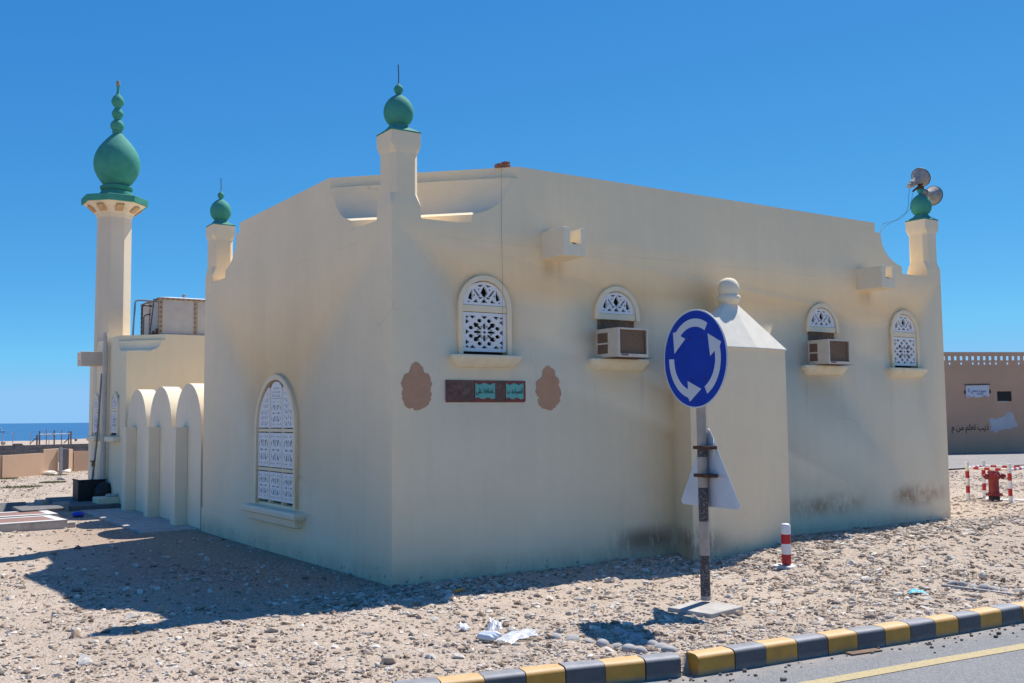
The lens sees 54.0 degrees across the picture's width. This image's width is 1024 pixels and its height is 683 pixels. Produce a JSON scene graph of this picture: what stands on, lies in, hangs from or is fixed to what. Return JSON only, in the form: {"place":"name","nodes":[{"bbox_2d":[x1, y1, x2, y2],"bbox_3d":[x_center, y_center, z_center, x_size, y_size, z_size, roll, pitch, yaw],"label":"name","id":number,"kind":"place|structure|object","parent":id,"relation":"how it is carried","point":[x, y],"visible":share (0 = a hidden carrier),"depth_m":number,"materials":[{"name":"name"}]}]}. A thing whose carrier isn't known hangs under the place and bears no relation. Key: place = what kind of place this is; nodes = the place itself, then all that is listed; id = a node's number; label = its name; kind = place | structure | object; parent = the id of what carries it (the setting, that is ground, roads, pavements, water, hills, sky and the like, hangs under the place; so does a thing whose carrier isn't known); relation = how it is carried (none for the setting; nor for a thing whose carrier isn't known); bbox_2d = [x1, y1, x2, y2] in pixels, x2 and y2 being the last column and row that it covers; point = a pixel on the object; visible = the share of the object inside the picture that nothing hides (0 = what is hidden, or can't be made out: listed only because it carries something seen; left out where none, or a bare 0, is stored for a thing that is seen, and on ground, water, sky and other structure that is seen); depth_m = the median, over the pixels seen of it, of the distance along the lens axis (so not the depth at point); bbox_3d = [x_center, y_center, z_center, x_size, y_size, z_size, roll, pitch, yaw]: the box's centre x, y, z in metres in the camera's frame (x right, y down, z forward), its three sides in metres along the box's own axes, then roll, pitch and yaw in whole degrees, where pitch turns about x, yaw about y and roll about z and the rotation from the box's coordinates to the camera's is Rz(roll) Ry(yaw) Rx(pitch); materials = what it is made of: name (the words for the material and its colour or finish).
{"place":"outdoors","nodes":[
{"label":"outdoors","id":0,"kind":"place"},
{"bbox_2d":[0,502,26,511],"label":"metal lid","id":1,"kind":"object","parent":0,"point":[5,507],"visible":0.45,"depth_m":20.07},
{"bbox_2d":[34,499,48,504],"bbox_3d":[-9.992,3.466,21.360,0.220,0.210,0.200,-3,-5,27],"label":"concrete block","id":2,"kind":"object","parent":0,"point":[41,502],"depth_m":21.29,"materials":[{"name":"grey concrete"}]},
{"bbox_2d":[0,423,88,440],"bbox_3d":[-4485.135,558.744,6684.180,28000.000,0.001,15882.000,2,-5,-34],"label":"sea","id":3,"kind":"structure","parent":0,"point":[23,430],"depth_m":556.13,"materials":[{"name":"liquid"}]},
{"bbox_2d":[53,501,69,511],"bbox_3d":[-9.233,3.397,20.607,0.300,0.220,0.120,2,-5,-34],"label":"concrete block","id":4,"kind":"object","parent":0,"point":[66,505],"depth_m":20.59,"materials":[{"name":"grey concrete"}]},
{"bbox_2d":[105,493,117,496],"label":"bent rubble","id":5,"kind":"object","parent":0,"point":[111,495],"visible":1,"depth_m":21.37,"materials":[{"name":"concrete"}]},
{"bbox_2d":[0,439,1023,682],"bbox_3d":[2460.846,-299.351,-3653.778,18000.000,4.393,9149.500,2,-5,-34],"label":"ground","id":6,"kind":"structure","parent":0,"point":[191,548],"depth_m":10.10,"materials":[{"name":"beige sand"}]},
{"bbox_2d":[0,477,18,478],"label":"weeds","id":7,"kind":"object","parent":6,"relation":"on","point":[10,478],"visible":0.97,"depth_m":32.65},
{"bbox_2d":[6,595,14,599],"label":"stone","id":8,"kind":"object","parent":6,"relation":"on","point":[10,597],"visible":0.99,"depth_m":10.46,"materials":[{"name":"stone"}]},
{"bbox_2d":[0,484,42,487],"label":"weeds","id":9,"kind":"object","parent":6,"relation":"on","point":[24,486],"visible":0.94,"depth_m":28.27,"materials":[{"name":"green plant"}]},
{"bbox_2d":[0,453,44,477],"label":"garden wall","id":10,"kind":"structure","parent":6,"relation":"on","point":[22,465],"depth_m":33.78,"materials":[{"name":"beige paint"}]},
{"bbox_2d":[0,510,57,517],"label":"cover slab","id":11,"kind":"structure","parent":6,"relation":"on","point":[19,514],"depth_m":18.49,"materials":[{"name":"concrete"}]},
{"bbox_2d":[12,504,64,511],"bbox_3d":[-9.091,3.208,19.327,0.501,0.101,0.800,-5,-6,45],"label":"dark plate","id":12,"kind":"object","parent":11,"relation":"on","point":[48,507],"visible":0.89,"depth_m":19.27,"materials":[{"name":"grey concrete"}]},
{"bbox_2d":[0,515,67,531],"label":"cover slab","id":13,"kind":"structure","parent":6,"relation":"on","point":[35,523],"depth_m":17.12,"materials":[{"name":"concrete"}]},
{"bbox_2d":[0,443,87,461],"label":"block wall","id":14,"kind":"structure","parent":6,"relation":"on","point":[17,448],"depth_m":45.39,"materials":[{"name":"grey concrete"}]},
{"bbox_2d":[42,470,56,474],"bbox_3d":[-15.985,4.566,34.770,0.509,0.221,0.359,2,-5,-34],"label":"rubble heap","id":15,"kind":"object","parent":6,"relation":"on","point":[50,472],"visible":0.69,"depth_m":34.63,"materials":[{"name":"white stone"}]},
{"bbox_2d":[29,430,71,444],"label":"post frame","id":16,"kind":"object","parent":6,"relation":"on","point":[61,433],"visible":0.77,"depth_m":64.20,"materials":[{"name":"white paint"}]},
{"bbox_2d":[43,448,58,473],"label":"gate pillar","id":17,"kind":"structure","parent":6,"relation":"on","point":[51,459],"depth_m":35.13,"materials":[{"name":"beige paint"}]},
{"bbox_2d":[59,448,62,473],"bbox_3d":[-15.884,4.299,35.398,0.100,1.120,0.120,2,-5,-34],"label":"gate post","id":18,"kind":"object","parent":17,"relation":"attached to","point":[60,458],"visible":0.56,"depth_m":35.36,"materials":[{"name":"metal"}]},
{"bbox_2d":[39,480,66,482],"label":"weeds","id":19,"kind":"object","parent":6,"relation":"on","point":[53,481],"visible":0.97,"depth_m":30.21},
{"bbox_2d":[57,476,65,479],"bbox_3d":[-14.208,4.332,31.749,0.263,0.182,0.255,2,-5,-34],"label":"rubble heap","id":20,"kind":"object","parent":6,"relation":"on","point":[61,478],"visible":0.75,"depth_m":31.68,"materials":[{"name":"stone"}]},
{"bbox_2d":[62,449,72,471],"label":"gate pillar","id":21,"kind":"structure","parent":6,"relation":"on","point":[67,462],"depth_m":36.87,"materials":[{"name":"beige paint"}]},
{"bbox_2d":[67,521,75,527],"bbox_3d":[-7.693,3.186,17.433,0.200,0.120,0.170,-4,-6,39],"label":"concrete block","id":22,"kind":"object","parent":6,"relation":"on","point":[71,524],"depth_m":17.38,"materials":[{"name":"white concrete"}]},
{"bbox_2d":[71,629,80,637],"bbox_3d":[-3.579,2.397,8.242,0.086,0.080,0.117,-20,21,-34],"label":"stone","id":23,"kind":"object","parent":6,"relation":"on","point":[75,633],"visible":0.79,"depth_m":8.22,"materials":[{"name":"beige stone"}]},
{"bbox_2d":[72,587,81,591],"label":"stone","id":24,"kind":"object","parent":6,"relation":"on","point":[77,589],"visible":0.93,"depth_m":10.85,"materials":[{"name":"grey stone"}]},
{"bbox_2d":[72,511,84,516],"bbox_3d":[-8.299,3.302,19.251,0.240,0.105,0.240,2,-5,-34],"label":"blue bowl","id":25,"kind":"object","parent":6,"relation":"on","point":[78,514],"visible":1,"depth_m":19.18,"materials":[{"name":"plastic"}]},
{"bbox_2d":[72,451,87,470],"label":"garden wall","id":26,"kind":"structure","parent":6,"relation":"on","point":[80,460],"depth_m":37.43,"materials":[{"name":"beige paint"}]},
{"bbox_2d":[45,496,120,510],"bbox_3d":[-9.452,3.586,22.075,0.980,0.190,3.000,2,-5,-34],"label":"concrete step","id":27,"kind":"object","parent":6,"relation":"on","point":[75,505],"visible":0.47,"depth_m":21.04,"materials":[{"name":"grey concrete"}]},
{"bbox_2d":[72,479,106,500],"bbox_3d":[-9.370,3.270,22.277,0.600,0.450,0.640,2,-5,-34],"label":"water trough","id":28,"kind":"object","parent":27,"relation":"on","point":[83,490],"visible":0.85,"depth_m":21.99,"materials":[{"name":"black rubber"}]},
{"bbox_2d":[93,482,110,496],"bbox_3d":[-8.936,3.271,22.025,0.440,0.400,0.429,2,-5,-34],"label":"black sack","id":29,"kind":"object","parent":27,"relation":"on","point":[102,489],"visible":0.54,"depth_m":21.87,"materials":[{"name":"plastic"}]},
{"bbox_2d":[78,653,91,665],"bbox_3d":[-3.082,2.305,7.238,0.123,0.093,0.104,-10,0,11],"label":"stone","id":30,"kind":"object","parent":6,"relation":"on","point":[84,659],"visible":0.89,"depth_m":7.23,"materials":[{"name":"stone"}]},
{"bbox_2d":[92,496,118,503],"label":"plinth block","id":31,"kind":"structure","parent":6,"relation":"on","point":[102,500],"depth_m":21.23,"materials":[{"name":"beige paint"}]},
{"bbox_2d":[124,613,137,618],"bbox_3d":[-3.473,2.504,9.161,0.099,0.041,0.110,13,15,23],"label":"stone","id":32,"kind":"object","parent":6,"relation":"on","point":[130,615],"visible":1,"depth_m":9.15,"materials":[{"name":"stone"}]},
{"bbox_2d":[156,605,168,611],"bbox_3d":[-3.318,2.545,9.533,0.128,0.081,0.109,8,3,23],"label":"stone","id":33,"kind":"object","parent":6,"relation":"on","point":[161,608],"visible":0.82,"depth_m":9.52,"materials":[{"name":"grey stone"}]},
{"bbox_2d":[195,604,204,609],"bbox_3d":[-2.989,2.559,9.656,0.106,0.057,0.158,-18,-5,-5],"label":"stone","id":34,"kind":"object","parent":6,"relation":"on","point":[200,607],"visible":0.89,"depth_m":9.61,"materials":[{"name":"grey stone"}]},
{"bbox_2d":[269,638,278,642],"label":"stone","id":35,"kind":"object","parent":6,"relation":"on","point":[273,640],"visible":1,"depth_m":8.03,"materials":[{"name":"beige stone"}]},
{"bbox_2d":[425,654,435,658],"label":"stone","id":36,"kind":"object","parent":6,"relation":"on","point":[428,656],"visible":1,"depth_m":7.51,"materials":[{"name":"stone"}]},
{"bbox_2d":[442,594,453,600],"bbox_3d":[-0.634,2.531,9.931,0.112,0.058,0.153,-8,5,25],"label":"stone","id":37,"kind":"object","parent":6,"relation":"on","point":[448,597],"visible":0.86,"depth_m":9.91,"materials":[{"name":"stone"}]},
{"bbox_2d":[453,588,463,591],"bbox_3d":[-0.551,2.559,10.353,0.040,0.020,0.140,-3,-5,33],"label":"wood scrap","id":38,"kind":"object","parent":6,"relation":"on","point":[459,589],"visible":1,"depth_m":10.33,"materials":[{"name":"yellow paint"}]},
{"bbox_2d":[455,621,470,630],"bbox_3d":[-0.408,2.378,8.424,0.102,0.074,0.119,-3,-5,29],"label":"wrapper","id":39,"kind":"object","parent":6,"relation":"on","point":[464,626],"visible":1,"depth_m":8.40,"materials":[{"name":"white plastic"}]},
{"bbox_2d":[477,631,501,641],"bbox_3d":[-0.182,2.372,8.096,0.166,0.058,0.181,-3,-5,25],"label":"plastic bag","id":40,"kind":"object","parent":6,"relation":"on","point":[488,636],"visible":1,"depth_m":8.06,"materials":[{"name":"white plastic"}]},
{"bbox_2d":[485,617,503,631],"bbox_3d":[-0.145,2.337,8.283,0.146,0.134,0.162,-3,-5,29],"label":"plastic bag","id":41,"kind":"object","parent":6,"relation":"on","point":[494,625],"visible":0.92,"depth_m":8.26,"materials":[{"name":"white plastic"}]},
{"bbox_2d":[77,64,950,585],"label":"mosque","id":42,"kind":"structure","parent":6,"relation":"on","point":[291,402],"depth_m":13.01,"materials":[{"name":"beige paint"}]},
{"bbox_2d":[86,394,100,440],"bbox_3d":[-9.726,1.767,23.406,0.160,1.085,0.900,2,-5,-34],"label":"window","id":43,"kind":"structure","parent":42,"relation":"in","point":[95,402],"depth_m":23.44,"materials":[{"name":"white paint"}]},
{"bbox_2d":[91,373,101,478],"bbox_3d":[-9.497,2.136,22.949,0.055,2.791,0.744,3,-6,-38],"label":"water pipe","id":44,"kind":"object","parent":42,"relation":"attached to","point":[97,431],"visible":0.69,"depth_m":22.82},
{"bbox_2d":[100,332,107,478],"bbox_3d":[-9.066,1.543,22.359,0.110,3.500,0.110,2,-5,-34],"label":"drain pipe","id":45,"kind":"object","parent":42,"relation":"attached to","point":[104,407],"visible":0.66,"depth_m":22.33,"materials":[{"name":"plastic"}]},
{"bbox_2d":[104,392,119,441],"bbox_3d":[-8.664,1.636,21.824,0.160,1.085,0.900,2,-5,-34],"label":"window","id":46,"kind":"structure","parent":42,"relation":"in","point":[114,403],"depth_m":21.79,"materials":[{"name":"white paint"}]},
{"bbox_2d":[132,299,156,334],"bbox_3d":[-8.027,-0.517,22.358,0.823,0.833,0.159,2,-5,-34],"label":"water pipe","id":47,"kind":"object","parent":42,"relation":"on","point":[135,311],"visible":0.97,"depth_m":22.19,"materials":[{"name":"grey metal"}]},
{"bbox_2d":[141,304,151,334],"bbox_3d":[-8.194,-0.456,22.623,0.083,0.748,0.356,-2,-5,20],"label":"water pipe","id":48,"kind":"object","parent":42,"relation":"on","point":[142,317],"visible":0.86,"depth_m":22.47,"materials":[{"name":"grey metal"}]},
{"bbox_2d":[149,299,154,334],"bbox_3d":[-7.908,-0.545,22.096,0.024,0.803,0.126,-3,-5,27],"label":"leaning rod","id":49,"kind":"object","parent":42,"relation":"on","point":[152,316],"visible":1,"depth_m":22.09,"materials":[{"name":"grey metal"}]},
{"bbox_2d":[150,328,157,334],"bbox_3d":[-7.867,-0.208,22.113,0.200,0.170,0.078,2,-5,-34],"label":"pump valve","id":50,"kind":"object","parent":42,"relation":"on","point":[155,332],"visible":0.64,"depth_m":22.12,"materials":[{"name":"metal"}]},
{"bbox_2d":[140,294,204,335],"bbox_3d":[-7.600,-0.555,23.391,1.800,1.049,1.750,2,-5,-34],"label":"water tank","id":51,"kind":"object","parent":42,"relation":"on","point":[179,316],"visible":0.65,"depth_m":22.57,"materials":[{"name":"metal"}]},
{"bbox_2d":[240,375,305,528],"bbox_3d":[-3.241,1.469,13.795,0.280,2.030,2.060,2,-5,-34],"label":"window","id":52,"kind":"structure","parent":42,"relation":"in","point":[276,449],"depth_m":13.75,"materials":[{"name":"beige paint"}]},
{"bbox_2d":[445,380,525,401],"bbox_3d":[-0.296,0.579,11.681,1.091,0.253,0.035,2,-5,-34],"label":"tile sign","id":53,"kind":"object","parent":42,"relation":"attached to","point":[480,391],"visible":1,"depth_m":11.65,"materials":[{"name":"tile"}]},
{"bbox_2d":[449,275,521,367],"bbox_3d":[-0.319,-0.233,11.733,0.960,1.080,0.255,2,-5,-34],"label":"window","id":54,"kind":"structure","parent":42,"relation":"in","point":[484,320],"depth_m":11.74,"materials":[{"name":"beige paint"}]},
{"bbox_2d":[501,163,502,343],"bbox_3d":[-0.128,-0.991,11.901,0.063,2.296,0.026,3,-6,-43],"label":"cable","id":55,"kind":"object","parent":42,"relation":"on","point":[501,234],"visible":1,"depth_m":11.95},
{"bbox_2d":[494,163,510,167],"bbox_3d":[-0.115,-2.130,12.236,0.180,0.044,0.090,2,-5,-34],"label":"loose brick","id":56,"kind":"object","parent":42,"relation":"on","point":[497,165],"visible":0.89,"depth_m":12.20,"materials":[{"name":"brown brick"}]},
{"bbox_2d":[597,319,633,329],"bbox_3d":[1.329,-0.024,12.856,0.624,0.490,0.060,2,-5,-34],"label":"filler board","id":57,"kind":"object","parent":42,"relation":"attached to","point":[603,324],"visible":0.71,"depth_m":12.85,"materials":[{"name":"brown wood"}]},
{"bbox_2d":[588,286,649,370],"bbox_3d":[1.343,-0.165,12.844,0.960,1.080,0.255,2,-5,-34],"label":"window","id":58,"kind":"structure","parent":42,"relation":"in","point":[609,305],"depth_m":12.83,"materials":[{"name":"beige paint"}]},
{"bbox_2d":[596,327,647,358],"bbox_3d":[1.360,0.037,12.707,0.580,0.364,0.633,2,-5,-34],"label":"air conditioner","id":59,"kind":"object","parent":42,"relation":"attached to","point":[621,343],"visible":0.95,"depth_m":12.46,"materials":[{"name":"beige paint"}]},
{"bbox_2d":[808,332,833,340],"bbox_3d":[4.631,0.111,15.064,0.624,0.490,0.060,2,-5,-34],"label":"filler board","id":60,"kind":"object","parent":42,"relation":"attached to","point":[815,336],"visible":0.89,"depth_m":15.07,"materials":[{"name":"wood"}]},
{"bbox_2d":[801,303,848,375],"bbox_3d":[4.645,-0.031,15.052,0.960,1.080,0.255,2,-5,-34],"label":"window","id":61,"kind":"structure","parent":42,"relation":"in","point":[816,319],"depth_m":15.03,"materials":[{"name":"beige paint"}]},
{"bbox_2d":[808,339,850,365],"bbox_3d":[4.662,0.174,14.951,0.580,0.364,0.573,2,-5,-34],"label":"air conditioner","id":62,"kind":"object","parent":42,"relation":"attached to","point":[834,352],"visible":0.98,"depth_m":14.72,"materials":[{"name":"beige paint"}]},
{"bbox_2d":[880,183,924,231],"bbox_3d":[6.386,-2.188,16.805,1.459,1.007,0.460,2,-5,-34],"label":"speaker bracket","id":63,"kind":"object","parent":42,"relation":"attached to","point":[919,186],"visible":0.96,"depth_m":16.99,"materials":[{"name":"metal"}]},
{"bbox_2d":[907,168,930,187],"bbox_3d":[6.844,-2.714,17.087,0.452,0.342,0.342,-33,16,-35],"label":"loudspeaker","id":64,"kind":"object","parent":63,"relation":"attached to","point":[920,175],"visible":0.94,"depth_m":17.08,"materials":[{"name":"metal"}]},
{"bbox_2d":[922,186,942,205],"bbox_3d":[7.087,-2.519,17.152,0.452,0.342,0.342,4,-6,-45],"label":"loudspeaker","id":65,"kind":"object","parent":63,"relation":"attached to","point":[934,194],"visible":0.78,"depth_m":17.18,"materials":[{"name":"metal"}]},
{"bbox_2d":[886,310,927,377],"bbox_3d":[6.307,0.037,16.163,0.960,1.080,0.255,2,-5,-34],"label":"window","id":66,"kind":"structure","parent":42,"relation":"in","point":[904,353],"depth_m":16.16,"materials":[{"name":"beige paint"}]},
{"bbox_2d":[495,628,537,643],"bbox_3d":[0.042,2.365,8.114,0.240,0.059,0.486,-3,-5,30],"label":"plastic bag","id":67,"kind":"object","parent":6,"relation":"on","point":[511,637],"visible":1,"depth_m":8.07,"materials":[{"name":"white plastic"}]},
{"bbox_2d":[549,632,593,642],"bbox_3d":[0.477,2.396,8.072,0.434,0.075,0.124,-4,-6,38],"label":"edging row","id":68,"kind":"object","parent":6,"relation":"on","point":[569,637],"visible":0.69,"depth_m":8.06,"materials":[{"name":"white stone"}]},
{"bbox_2d":[604,577,614,581],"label":"stone","id":69,"kind":"object","parent":6,"relation":"on","point":[608,579],"visible":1,"depth_m":10.93,"materials":[{"name":"stone"}]},
{"bbox_2d":[596,639,659,653],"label":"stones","id":70,"kind":"object","parent":6,"relation":"on","point":[626,648],"visible":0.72,"depth_m":7.66,"materials":[{"name":"white stone"}]},
{"bbox_2d":[642,568,648,572],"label":"stone","id":71,"kind":"object","parent":6,"relation":"on","point":[645,570],"visible":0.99,"depth_m":11.56,"materials":[{"name":"stone"}]},
{"bbox_2d":[613,628,677,651],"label":"stones","id":72,"kind":"object","parent":6,"relation":"on","point":[639,638],"visible":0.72,"depth_m":7.94,"materials":[{"name":"white stone"}]},
{"bbox_2d":[664,309,742,617],"bbox_3d":[1.688,1.121,9.556,0.593,2.879,0.951,2,-5,-34],"label":"traffic sign","id":73,"kind":"object","parent":6,"relation":"on","point":[696,358],"visible":0.99,"depth_m":9.58,"materials":[{"name":"metal"}]},
{"bbox_2d":[769,523,804,569],"bbox_3d":[3.215,2.410,11.765,0.340,0.570,0.280,3,-6,-42],"label":"bollard","id":74,"kind":"object","parent":6,"relation":"on","point":[786,544],"visible":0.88,"depth_m":11.70,"materials":[{"name":"red paint"}]},
{"bbox_2d":[846,559,856,564],"bbox_3d":[3.929,2.559,11.629,0.127,0.068,0.090,34,10,19],"label":"stone","id":75,"kind":"object","parent":6,"relation":"on","point":[850,562],"visible":0.86,"depth_m":11.61,"materials":[{"name":"stone"}]},
{"bbox_2d":[861,576,870,581],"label":"stone","id":76,"kind":"object","parent":6,"relation":"on","point":[867,578],"visible":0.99,"depth_m":10.80,"materials":[{"name":"stone"}]},
{"bbox_2d":[907,588,926,593],"bbox_3d":[4.072,2.509,10.120,0.175,0.047,0.108,-2,-4,13],"label":"cloth scrap","id":77,"kind":"object","parent":6,"relation":"on","point":[914,590],"visible":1,"depth_m":10.10,"materials":[{"name":"teal fabric"}]},
{"bbox_2d":[923,596,933,599],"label":"stone","id":78,"kind":"object","parent":6,"relation":"on","point":[927,598],"visible":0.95,"depth_m":9.76,"materials":[{"name":"stone"}]},
{"bbox_2d":[941,584,1016,594],"bbox_3d":[4.818,2.516,10.105,0.040,0.028,1.050,3,-6,-38],"label":"concrete strip","id":79,"kind":"object","parent":6,"relation":"on","point":[965,588],"visible":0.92,"depth_m":10.23,"materials":[{"name":"grey concrete"}]},
{"bbox_2d":[979,571,986,579],"bbox_3d":[5.071,2.520,10.840,0.078,0.094,0.128,-2,-5,20],"label":"stone","id":80,"kind":"object","parent":6,"relation":"on","point":[982,574],"visible":1,"depth_m":10.79,"materials":[{"name":"stone"}]},
{"bbox_2d":[944,352,1023,452],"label":"boundary wall","id":81,"kind":"structure","parent":6,"relation":"on","point":[993,421],"depth_m":41.41,"materials":[{"name":"brown paint"}]},
{"bbox_2d":[964,384,990,397],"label":"notice board","id":82,"kind":"object","parent":81,"relation":"attached to","point":[976,390],"visible":1,"depth_m":41.35,"materials":[{"name":"metal"}]},
{"bbox_2d":[947,580,1023,591],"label":"edging row","id":83,"kind":"object","parent":6,"relation":"on","point":[963,583],"visible":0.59,"depth_m":10.33,"materials":[{"name":"white stone"}]},
{"bbox_2d":[0,0,1023,423],"label":"sky","id":84,"kind":"structure","parent":0,"point":[824,107],"materials":[{"name":"blue"}]},
{"bbox_2d":[630,622,1023,682],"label":"road","id":85,"kind":"structure","parent":0,"point":[1005,667],"depth_m":7.60,"materials":[{"name":"grey asphalt"}]},
{"bbox_2d":[386,601,1023,682],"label":"kerb","id":86,"kind":"structure","parent":85,"relation":"on","point":[701,662],"depth_m":7.63,"materials":[{"name":"yellow paint"}]},
{"bbox_2d":[668,624,1023,681],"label":"pebbles","id":87,"kind":"object","parent":85,"relation":"on","point":[872,652],"visible":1,"depth_m":8.03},
{"bbox_2d":[845,648,881,655],"bbox_3d":[2.814,2.481,8.043,0.320,0.012,0.080,1,-5,-25],"label":"flat board","id":88,"kind":"object","parent":85,"relation":"on","point":[859,652],"visible":1,"depth_m":8.03,"materials":[{"name":"brown wood"}]},
{"bbox_2d":[798,643,1023,682],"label":"road marking","id":89,"kind":"object","parent":85,"relation":"on","point":[867,673],"visible":1,"depth_m":7.62,"materials":[{"name":"yellow paint"}]},
{"bbox_2d":[948,452,1023,468],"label":"side road","id":90,"kind":"structure","parent":0,"point":[957,460],"depth_m":35.55,"materials":[{"name":"grey asphalt"}]},
{"bbox_3d":[9.146,3.049,18.913,1.281,0.122,1.350,2,-5,-34],"label":"concrete pad","id":91,"kind":"object","parent":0,"visible":0},
{"bbox_2d":[965,460,1023,502],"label":"guard rail","id":92,"kind":"object","parent":91,"relation":"on","point":[1008,468],"visible":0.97,"depth_m":19.00,"materials":[{"name":"metal"}]},
{"bbox_2d":[983,467,1005,500],"bbox_3d":[9.025,2.665,18.807,0.348,0.645,0.320,3,-6,-41],"label":"fire hydrant","id":93,"kind":"object","parent":91,"relation":"on","point":[993,493],"visible":0.92,"depth_m":18.73,"materials":[{"name":"red metal"}]}
]}

